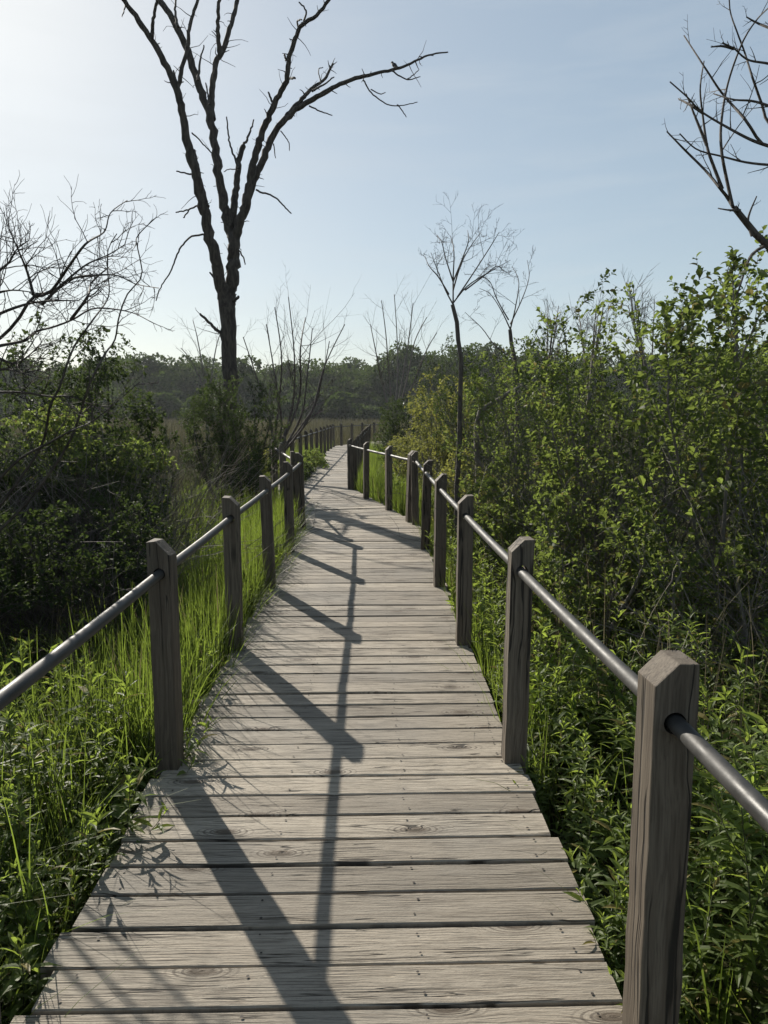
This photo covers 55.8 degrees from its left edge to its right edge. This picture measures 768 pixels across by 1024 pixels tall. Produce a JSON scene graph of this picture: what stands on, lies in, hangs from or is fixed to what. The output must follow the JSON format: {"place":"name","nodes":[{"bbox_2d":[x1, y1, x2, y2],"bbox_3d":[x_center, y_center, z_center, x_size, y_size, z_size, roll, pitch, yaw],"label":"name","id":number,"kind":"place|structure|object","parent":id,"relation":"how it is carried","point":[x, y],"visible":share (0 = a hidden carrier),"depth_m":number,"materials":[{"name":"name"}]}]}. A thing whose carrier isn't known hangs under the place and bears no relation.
{"place":"outdoors","nodes":[
{"label":"outdoors","id":0,"kind":"place"},
{"bbox_2d":[0,477,257,732],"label":"shade grass","id":1,"kind":"structure","parent":0,"point":[43,650],"depth_m":5.50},
{"bbox_2d":[0,484,320,844],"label":"tall grass","id":2,"kind":"structure","parent":0,"point":[191,627],"depth_m":4.42,"materials":[{"name":"plant"}]},
{"bbox_2d":[156,441,329,545],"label":"grass","id":3,"kind":"structure","parent":0,"point":[268,474],"depth_m":12.93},
{"bbox_2d":[0,424,767,1023],"bbox_3d":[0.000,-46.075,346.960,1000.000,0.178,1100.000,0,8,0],"label":"ground","id":4,"kind":"structure","parent":0,"point":[722,890],"depth_m":3.29,"materials":[{"name":"soil"}]},
{"bbox_2d":[0,773,43,989],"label":"weed","id":5,"kind":"object","parent":4,"relation":"on","point":[5,831],"visible":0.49,"depth_m":2.56,"materials":[{"name":"green plant"}]},
{"bbox_2d":[0,703,43,856],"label":"weed","id":6,"kind":"object","parent":4,"relation":"on","point":[10,747],"visible":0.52,"depth_m":3.01,"materials":[{"name":"green plant"}]},
{"bbox_2d":[0,943,44,1017],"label":"weed","id":7,"kind":"object","parent":4,"relation":"on","point":[8,994],"visible":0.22,"depth_m":2.17,"materials":[{"name":"green plant"}]},
{"bbox_2d":[0,781,53,963],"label":"weed","id":8,"kind":"object","parent":4,"relation":"on","point":[18,813],"visible":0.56,"depth_m":2.55,"materials":[{"name":"green plant"}]},
{"bbox_2d":[0,875,54,989],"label":"weed","id":9,"kind":"object","parent":4,"relation":"on","point":[13,930],"visible":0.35,"depth_m":2.29,"materials":[{"name":"green plant"}]},
{"bbox_2d":[0,515,57,652],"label":"shrub","id":10,"kind":"object","parent":4,"relation":"on","point":[4,573],"visible":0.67,"depth_m":4.89,"materials":[{"name":"green plant"}]},
{"bbox_2d":[0,923,60,1023],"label":"weed","id":11,"kind":"object","parent":4,"relation":"on","point":[20,970],"visible":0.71,"depth_m":2.07,"materials":[{"name":"green plant"}]},
{"bbox_2d":[6,904,56,987],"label":"broad weed","id":12,"kind":"object","parent":4,"relation":"on","point":[31,916],"visible":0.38,"depth_m":2.26,"materials":[{"name":"green plant"}]},
{"bbox_2d":[0,860,64,938],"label":"weed","id":13,"kind":"object","parent":4,"relation":"on","point":[34,887],"visible":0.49,"depth_m":2.34,"materials":[{"name":"green plant"}]},
{"bbox_2d":[1,840,66,1023],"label":"weed","id":14,"kind":"object","parent":4,"relation":"on","point":[44,872],"visible":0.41,"depth_m":2.39,"materials":[{"name":"green plant"}]},
{"bbox_2d":[0,427,94,574],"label":"shrub","id":15,"kind":"object","parent":4,"relation":"on","point":[20,462],"visible":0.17,"depth_m":6.63,"materials":[{"name":"green plant"}]},
{"bbox_2d":[18,720,92,850],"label":"weed","id":16,"kind":"object","parent":4,"relation":"on","point":[58,755],"visible":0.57,"depth_m":3.07,"materials":[{"name":"green plant"}]},
{"bbox_2d":[0,617,114,869],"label":"undergrowth","id":17,"kind":"object","parent":4,"relation":"on","point":[25,661],"visible":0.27,"depth_m":3.81,"materials":[{"name":"green plant"}]},
{"bbox_2d":[0,380,150,488],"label":"shrub","id":18,"kind":"object","parent":4,"relation":"on","point":[34,408],"visible":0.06,"depth_m":12.69,"materials":[{"name":"green plant"}]},
{"bbox_2d":[40,803,126,923],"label":"weed","id":19,"kind":"object","parent":4,"relation":"on","point":[93,823],"visible":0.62,"depth_m":2.60,"materials":[{"name":"green plant"}]},
{"bbox_2d":[53,805,116,896],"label":"weed","id":20,"kind":"object","parent":4,"relation":"on","point":[73,834],"visible":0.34,"depth_m":2.83,"materials":[{"name":"green plant"}]},
{"bbox_2d":[0,492,173,670],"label":"shrub","id":21,"kind":"object","parent":4,"relation":"on","point":[39,545],"visible":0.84,"depth_m":5.29,"materials":[{"name":"green plant"}]},
{"bbox_2d":[0,443,173,619],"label":"shrub","id":22,"kind":"object","parent":4,"relation":"on","point":[100,500],"visible":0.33,"depth_m":6.74,"materials":[{"name":"green plant"}]},
{"bbox_2d":[0,172,174,531],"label":"bare tree","id":23,"kind":"object","parent":4,"relation":"on","point":[53,290],"visible":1,"depth_m":3.67,"materials":[{"name":"brown plant"}]},
{"bbox_2d":[0,311,179,517],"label":"shrub","id":24,"kind":"object","parent":4,"relation":"on","point":[111,375],"visible":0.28,"depth_m":8.69,"materials":[{"name":"green plant"}]},
{"bbox_2d":[0,393,189,606],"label":"shrub","id":25,"kind":"object","parent":4,"relation":"on","point":[85,446],"visible":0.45,"depth_m":7.05,"materials":[{"name":"green plant"}]},
{"bbox_2d":[51,661,140,805],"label":"weed","id":26,"kind":"object","parent":4,"relation":"on","point":[94,680],"visible":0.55,"depth_m":3.43,"materials":[{"name":"green plant"}]},
{"bbox_2d":[70,722,132,845],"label":"weed","id":27,"kind":"object","parent":4,"relation":"on","point":[100,749],"visible":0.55,"depth_m":3.04,"materials":[{"name":"green plant"}]},
{"bbox_2d":[73,671,148,788],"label":"weed","id":28,"kind":"object","parent":4,"relation":"on","point":[122,684],"visible":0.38,"depth_m":3.48,"materials":[{"name":"green plant"}]},
{"bbox_2d":[0,638,241,1023],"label":"shaded grass","id":29,"kind":"structure","parent":4,"relation":"on","point":[57,840],"depth_m":2.89,"materials":[{"name":"plant"}]},
{"bbox_2d":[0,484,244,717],"bbox_3d":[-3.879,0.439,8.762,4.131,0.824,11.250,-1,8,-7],"label":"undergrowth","id":30,"kind":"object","parent":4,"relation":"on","point":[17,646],"visible":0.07,"depth_m":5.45,"materials":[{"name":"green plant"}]},
{"bbox_2d":[92,752,174,870],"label":"weed","id":31,"kind":"object","parent":4,"relation":"on","point":[127,806],"visible":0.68,"depth_m":2.79,"materials":[{"name":"green plant"}]},
{"bbox_2d":[0,514,282,897],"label":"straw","id":32,"kind":"object","parent":4,"relation":"on","point":[84,649],"visible":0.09,"depth_m":4.94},
{"bbox_2d":[0,379,315,644],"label":"dead thicket","id":33,"kind":"object","parent":4,"relation":"on","point":[176,506],"visible":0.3,"depth_m":6.42,"materials":[{"name":"plant"}]},
{"bbox_2d":[0,366,338,683],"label":"dead thicket","id":34,"kind":"object","parent":4,"relation":"on","point":[95,546],"visible":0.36,"depth_m":5.87,"materials":[{"name":"plant"}]},
{"bbox_2d":[101,400,277,521],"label":"dead thicket","id":35,"kind":"object","parent":4,"relation":"on","point":[176,480],"visible":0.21,"depth_m":12.93,"materials":[{"name":"plant"}]},
{"bbox_2d":[108,498,295,791],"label":"undergrowth","id":36,"kind":"object","parent":4,"relation":"on","point":[196,693],"visible":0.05,"depth_m":4.47,"materials":[{"name":"green plant"}]},
{"bbox_2d":[122,400,323,554],"bbox_3d":[-2.601,-0.463,10.144,3.721,2.236,3.300,0,8,0],"label":"dead thicket","id":37,"kind":"object","parent":4,"relation":"on","point":[212,503],"visible":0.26,"depth_m":10.26,"materials":[{"name":"plant"}]},
{"bbox_2d":[170,362,289,502],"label":"shrub","id":38,"kind":"object","parent":4,"relation":"on","point":[218,437],"visible":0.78,"depth_m":13.29,"materials":[{"name":"green plant"}]},
{"bbox_2d":[223,446,264,506],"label":"shrub","id":39,"kind":"object","parent":4,"relation":"on","point":[256,457],"visible":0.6,"depth_m":12.43,"materials":[{"name":"green plant"}]},
{"bbox_2d":[122,0,447,499],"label":"dead tree","id":40,"kind":"object","parent":4,"relation":"on","point":[233,223],"visible":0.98,"depth_m":14.46,"materials":[{"name":"wood"}]},
{"bbox_2d":[217,263,359,458],"bbox_3d":[-1.577,-3.156,16.932,3.693,5.737,3.579,7,11,41],"label":"bare shrub","id":41,"kind":"object","parent":4,"relation":"on","point":[290,440],"visible":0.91,"depth_m":16.79,"materials":[{"name":"plant"}]},
{"bbox_2d":[10,441,622,1023],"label":"boardwalk","id":42,"kind":"structure","parent":4,"relation":"on","point":[340,843],"depth_m":2.66,"materials":[{"name":"grey wood"}]},
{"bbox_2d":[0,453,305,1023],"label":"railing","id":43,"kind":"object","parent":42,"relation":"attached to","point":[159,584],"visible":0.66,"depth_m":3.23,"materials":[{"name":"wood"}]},
{"bbox_2d":[271,441,296,511],"bbox_3d":[-1.778,-0.282,12.630,0.127,1.803,4.415,-2,8,-13],"label":"railing","id":44,"kind":"object","parent":42,"relation":"attached to","point":[284,456],"visible":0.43,"depth_m":12.15,"materials":[{"name":"wood"}]},
{"bbox_2d":[269,424,334,483],"bbox_3d":[-2.287,-1.852,23.890,0.140,1.811,18.285,0,8,0],"label":"railing","id":45,"kind":"object","parent":42,"relation":"attached to","point":[322,431],"visible":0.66,"depth_m":24.58,"materials":[{"name":"wood"}]},
{"bbox_2d":[347,439,414,521],"bbox_3d":[-0.170,-0.313,12.826,0.155,1.804,4.737,-2,8,-14],"label":"railing","id":46,"kind":"object","parent":42,"relation":"attached to","point":[389,481],"visible":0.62,"depth_m":11.79,"materials":[{"name":"wood"}]},
{"bbox_2d":[411,451,767,1023],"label":"railing","id":47,"kind":"object","parent":42,"relation":"attached to","point":[671,742],"visible":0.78,"depth_m":1.72,"materials":[{"name":"wood"}]},
{"bbox_2d":[0,416,765,464],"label":"marsh reeds","id":48,"kind":"object","parent":4,"relation":"on","point":[319,423],"visible":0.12,"depth_m":53.03,"materials":[{"name":"plant"}]},
{"bbox_2d":[0,340,767,422],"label":"woods","id":49,"kind":"object","parent":4,"relation":"on","point":[179,382],"visible":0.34,"depth_m":127.89,"materials":[{"name":"green plant"}]},
{"bbox_2d":[373,395,433,473],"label":"shrub","id":50,"kind":"object","parent":4,"relation":"on","point":[394,428],"visible":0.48,"depth_m":19.83,"materials":[{"name":"green plant"}]},
{"bbox_2d":[359,269,448,454],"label":"bare shrub","id":51,"kind":"object","parent":4,"relation":"on","point":[389,376],"visible":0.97,"depth_m":23.59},
{"bbox_2d":[382,425,447,487],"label":"shrub","id":52,"kind":"object","parent":4,"relation":"on","point":[396,468],"visible":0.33,"depth_m":16.38,"materials":[{"name":"green plant"}]},
{"bbox_2d":[395,364,486,505],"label":"shrub","id":53,"kind":"object","parent":4,"relation":"on","point":[433,452],"visible":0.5,"depth_m":12.85,"materials":[{"name":"green plant"}]},
{"bbox_2d":[409,332,492,470],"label":"shrub","id":54,"kind":"object","parent":4,"relation":"on","point":[441,375],"visible":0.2,"depth_m":23.77,"materials":[{"name":"green plant"}]},
{"bbox_2d":[420,194,523,543],"bbox_3d":[1.091,-1.506,9.019,1.350,4.606,1.959,0,8,0],"label":"bare sapling","id":55,"kind":"object","parent":4,"relation":"on","point":[460,399],"visible":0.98,"depth_m":8.78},
{"bbox_2d":[431,443,527,549],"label":"shrub","id":56,"kind":"object","parent":4,"relation":"on","point":[451,476],"visible":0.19,"depth_m":9.66,"materials":[{"name":"green plant"}]},
{"bbox_2d":[459,247,543,522],"bbox_3d":[1.511,-1.464,9.906,1.228,4.282,0.820,-3,8,-19],"label":"bare sapling","id":57,"kind":"object","parent":4,"relation":"on","point":[514,357],"visible":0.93,"depth_m":9.77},
{"bbox_2d":[423,346,582,497],"bbox_3d":[1.964,-1.033,11.503,2.604,3.003,2.694,0,8,0],"label":"shrub","id":58,"kind":"object","parent":4,"relation":"on","point":[455,410],"visible":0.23,"depth_m":11.28,"materials":[{"name":"green plant"}]},
{"bbox_2d":[406,504,610,829],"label":"deck edge grass","id":59,"kind":"structure","parent":4,"relation":"on","point":[476,649],"depth_m":4.33,"materials":[{"name":"plant"}]},
{"bbox_2d":[457,432,592,606],"bbox_3d":[1.423,0.150,7.191,1.419,1.849,2.161,0,8,0],"label":"shrub","id":60,"kind":"object","parent":4,"relation":"on","point":[508,524],"visible":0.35,"depth_m":6.98,"materials":[{"name":"green plant"}]},
{"bbox_2d":[444,329,623,529],"bbox_3d":[1.789,-0.668,8.858,1.883,3.004,2.262,-6,10,-37],"label":"shrub","id":61,"kind":"object","parent":4,"relation":"on","point":[482,402],"visible":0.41,"depth_m":8.75,"materials":[{"name":"green plant"}]},
{"bbox_2d":[476,345,593,482],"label":"shrub","id":62,"kind":"object","parent":4,"relation":"on","point":[497,370],"visible":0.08,"depth_m":18.40,"materials":[{"name":"green plant"}]},
{"bbox_2d":[529,656,553,772],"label":"broad weed","id":63,"kind":"object","parent":4,"relation":"on","point":[540,693],"visible":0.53,"depth_m":3.85,"materials":[{"name":"green plant"}]},
{"bbox_2d":[533,716,572,828],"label":"weed","id":64,"kind":"object","parent":4,"relation":"on","point":[556,786],"visible":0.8,"depth_m":3.46,"materials":[{"name":"green plant"}]},
{"bbox_2d":[346,391,767,658],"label":"dead thicket","id":65,"kind":"object","parent":4,"relation":"on","point":[578,523],"visible":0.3,"depth_m":5.99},
{"bbox_2d":[423,342,711,577],"bbox_3d":[2.323,-0.540,8.263,3.774,2.905,4.600,0,8,0],"label":"dead thicket","id":66,"kind":"object","parent":4,"relation":"on","point":[529,497],"visible":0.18,"depth_m":8.24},
{"bbox_2d":[370,317,767,619],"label":"dead thicket","id":67,"kind":"object","parent":4,"relation":"on","point":[620,496],"visible":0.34,"depth_m":6.19,"materials":[{"name":"plant"}]},
{"bbox_2d":[548,709,601,818],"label":"weed","id":68,"kind":"object","parent":4,"relation":"on","point":[557,721],"visible":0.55,"depth_m":3.64,"materials":[{"name":"green plant"}]},
{"bbox_2d":[383,473,767,789],"bbox_3d":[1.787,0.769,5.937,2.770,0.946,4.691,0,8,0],"label":"undergrowth","id":69,"kind":"object","parent":4,"relation":"on","point":[544,630],"visible":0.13,"depth_m":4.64,"materials":[{"name":"green plant"}]},
{"bbox_2d":[553,728,601,844],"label":"weed","id":70,"kind":"object","parent":4,"relation":"on","point":[575,752],"visible":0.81,"depth_m":3.19,"materials":[{"name":"green plant"}]},
{"bbox_2d":[550,796,612,901],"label":"weed","id":71,"kind":"object","parent":4,"relation":"on","point":[566,837],"visible":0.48,"depth_m":3.00,"materials":[{"name":"green plant"}]},
{"bbox_2d":[546,646,624,754],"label":"weed","id":72,"kind":"object","parent":4,"relation":"on","point":[590,677],"visible":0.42,"depth_m":3.93,"materials":[{"name":"green plant"}]},
{"bbox_2d":[561,845,613,951],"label":"weed","id":73,"kind":"object","parent":4,"relation":"on","point":[587,878],"visible":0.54,"depth_m":2.57,"materials":[{"name":"green plant"}]},
{"bbox_2d":[409,513,767,1023],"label":"bank grass","id":74,"kind":"structure","parent":4,"relation":"on","point":[709,930],"depth_m":3.15,"materials":[{"name":"plant"}]},
{"bbox_2d":[567,775,613,899],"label":"weed","id":75,"kind":"object","parent":4,"relation":"on","point":[594,855],"visible":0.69,"depth_m":2.86,"materials":[{"name":"green plant"}]},
{"bbox_2d":[562,851,628,983],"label":"weed","id":76,"kind":"object","parent":4,"relation":"on","point":[613,920],"visible":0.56,"depth_m":2.40,"materials":[{"name":"green plant"}]},
{"bbox_2d":[570,695,621,783],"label":"weed","id":77,"kind":"object","parent":4,"relation":"on","point":[594,728],"visible":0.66,"depth_m":3.79,"materials":[{"name":"green plant"}]},
{"bbox_2d":[568,282,627,517],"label":"bare shrub","id":78,"kind":"object","parent":4,"relation":"on","point":[586,338],"visible":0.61,"depth_m":9.32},
{"bbox_2d":[503,476,695,684],"bbox_3d":[1.500,0.534,5.341,1.519,1.593,1.462,-7,11,-43],"label":"shrub","id":79,"kind":"object","parent":4,"relation":"on","point":[551,556],"visible":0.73,"depth_m":5.14,"materials":[{"name":"green plant"}]},
{"bbox_2d":[582,907,625,997],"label":"weed","id":80,"kind":"object","parent":4,"relation":"on","point":[608,946],"visible":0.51,"depth_m":2.22,"materials":[{"name":"green plant"}]},
{"bbox_2d":[585,695,631,832],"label":"weed","id":81,"kind":"object","parent":4,"relation":"on","point":[618,731],"visible":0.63,"depth_m":3.43,"materials":[{"name":"green plant"}]},
{"bbox_2d":[593,799,630,954],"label":"weed","id":82,"kind":"object","parent":4,"relation":"on","point":[624,845],"visible":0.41,"depth_m":2.44,"materials":[{"name":"green plant"}]},
{"bbox_2d":[474,488,767,911],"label":"dry straw","id":83,"kind":"object","parent":4,"relation":"on","point":[722,680],"visible":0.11,"depth_m":4.25,"materials":[{"name":"plant"}]},
{"bbox_2d":[607,693,636,803],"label":"broad weed","id":84,"kind":"object","parent":4,"relation":"on","point":[628,749],"visible":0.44,"depth_m":3.68,"materials":[{"name":"green plant"}]},
{"bbox_2d":[492,422,767,745],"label":"dead thicket","id":85,"kind":"object","parent":4,"relation":"on","point":[741,606],"visible":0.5,"depth_m":4.44,"materials":[{"name":"plant"}]},
{"bbox_2d":[510,268,756,581],"bbox_3d":[2.366,-0.558,6.893,2.312,3.326,2.342,0,8,0],"label":"shrub","id":86,"kind":"object","parent":4,"relation":"on","point":[568,410],"visible":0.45,"depth_m":6.62,"materials":[{"name":"green plant"}]},
{"bbox_2d":[614,265,663,523],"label":"bare shrub","id":87,"kind":"object","parent":4,"relation":"on","point":[641,310],"visible":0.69,"depth_m":8.26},
{"bbox_2d":[549,335,766,542],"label":"shrub","id":88,"kind":"object","parent":4,"relation":"on","point":[606,374],"visible":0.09,"depth_m":10.33,"materials":[{"name":"green plant"}]},
{"bbox_2d":[591,225,767,669],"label":"shrub","id":89,"kind":"object","parent":4,"relation":"on","point":[738,426],"visible":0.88,"depth_m":5.10,"materials":[{"name":"green plant"}]},
{"bbox_2d":[604,534,767,723],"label":"shrub","id":90,"kind":"object","parent":4,"relation":"on","point":[703,581],"visible":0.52,"depth_m":4.60,"materials":[{"name":"green plant"}]},
{"bbox_2d":[680,844,717,1016],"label":"weed","id":91,"kind":"object","parent":4,"relation":"on","point":[691,940],"visible":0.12,"depth_m":2.28,"materials":[{"name":"green plant"}]},
{"bbox_2d":[678,855,732,1023],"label":"weed","id":92,"kind":"object","parent":4,"relation":"on","point":[707,923],"visible":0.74,"depth_m":2.31,"materials":[{"name":"green plant"}]},
{"bbox_2d":[685,860,740,1020],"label":"weed","id":93,"kind":"object","parent":4,"relation":"on","point":[699,920],"visible":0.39,"depth_m":2.50,"materials":[{"name":"green plant"}]},
{"bbox_2d":[688,760,737,910],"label":"weed","id":94,"kind":"object","parent":4,"relation":"on","point":[696,848],"visible":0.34,"depth_m":2.82,"materials":[{"name":"green plant"}]},
{"bbox_2d":[662,0,767,320],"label":"bare tree","id":95,"kind":"object","parent":4,"relation":"on","point":[761,239],"visible":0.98,"depth_m":4.88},
{"bbox_2d":[688,781,742,933],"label":"weed","id":96,"kind":"object","parent":4,"relation":"on","point":[714,816],"visible":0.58,"depth_m":2.62,"materials":[{"name":"green plant"}]},
{"bbox_2d":[689,334,767,532],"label":"shrub","id":97,"kind":"object","parent":4,"relation":"on","point":[743,374],"visible":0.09,"depth_m":8.08,"materials":[{"name":"green plant"}]},
{"bbox_2d":[691,763,767,1023],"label":"weed","id":98,"kind":"object","parent":4,"relation":"on","point":[749,973],"visible":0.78,"depth_m":2.28,"materials":[{"name":"green plant"}]},
{"bbox_2d":[693,705,767,916],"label":"weed","id":99,"kind":"object","parent":4,"relation":"on","point":[759,719],"visible":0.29,"depth_m":2.78,"materials":[{"name":"green plant"}]},
{"bbox_2d":[693,682,767,877],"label":"weed","id":100,"kind":"object","parent":4,"relation":"on","point":[710,705],"visible":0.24,"depth_m":3.12,"materials":[{"name":"green plant"}]},
{"bbox_2d":[695,857,767,1023],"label":"weed","id":101,"kind":"object","parent":4,"relation":"on","point":[757,919],"visible":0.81,"depth_m":2.29,"materials":[{"name":"green plant"}]},
{"bbox_2d":[702,759,767,979],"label":"weed","id":102,"kind":"object","parent":4,"relation":"on","point":[741,881],"visible":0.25,"depth_m":2.61,"materials":[{"name":"green plant"}]},
{"bbox_2d":[713,663,759,770],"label":"weed","id":103,"kind":"object","parent":4,"relation":"on","point":[738,688],"visible":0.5,"depth_m":3.61,"materials":[{"name":"green plant"}]},
{"bbox_2d":[712,641,767,761],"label":"weed","id":104,"kind":"object","parent":4,"relation":"on","point":[743,655],"visible":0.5,"depth_m":3.73,"materials":[{"name":"green plant"}]},
{"bbox_2d":[714,720,767,966],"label":"weed","id":105,"kind":"object","parent":4,"relation":"on","point":[762,782],"visible":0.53,"depth_m":2.56,"materials":[{"name":"green plant"}]},
{"bbox_2d":[733,850,767,1023],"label":"weed","id":106,"kind":"object","parent":4,"relation":"on","point":[743,993],"visible":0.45,"depth_m":2.39,"materials":[{"name":"green plant"}]},
{"bbox_2d":[0,0,767,403],"label":"sky","id":107,"kind":"structure","parent":0,"point":[550,113],"materials":[{"name":"blue"}]},
{"bbox_2d":[351,438,498,537],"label":"grass","id":108,"kind":"structure","parent":0,"point":[376,476],"depth_m":14.04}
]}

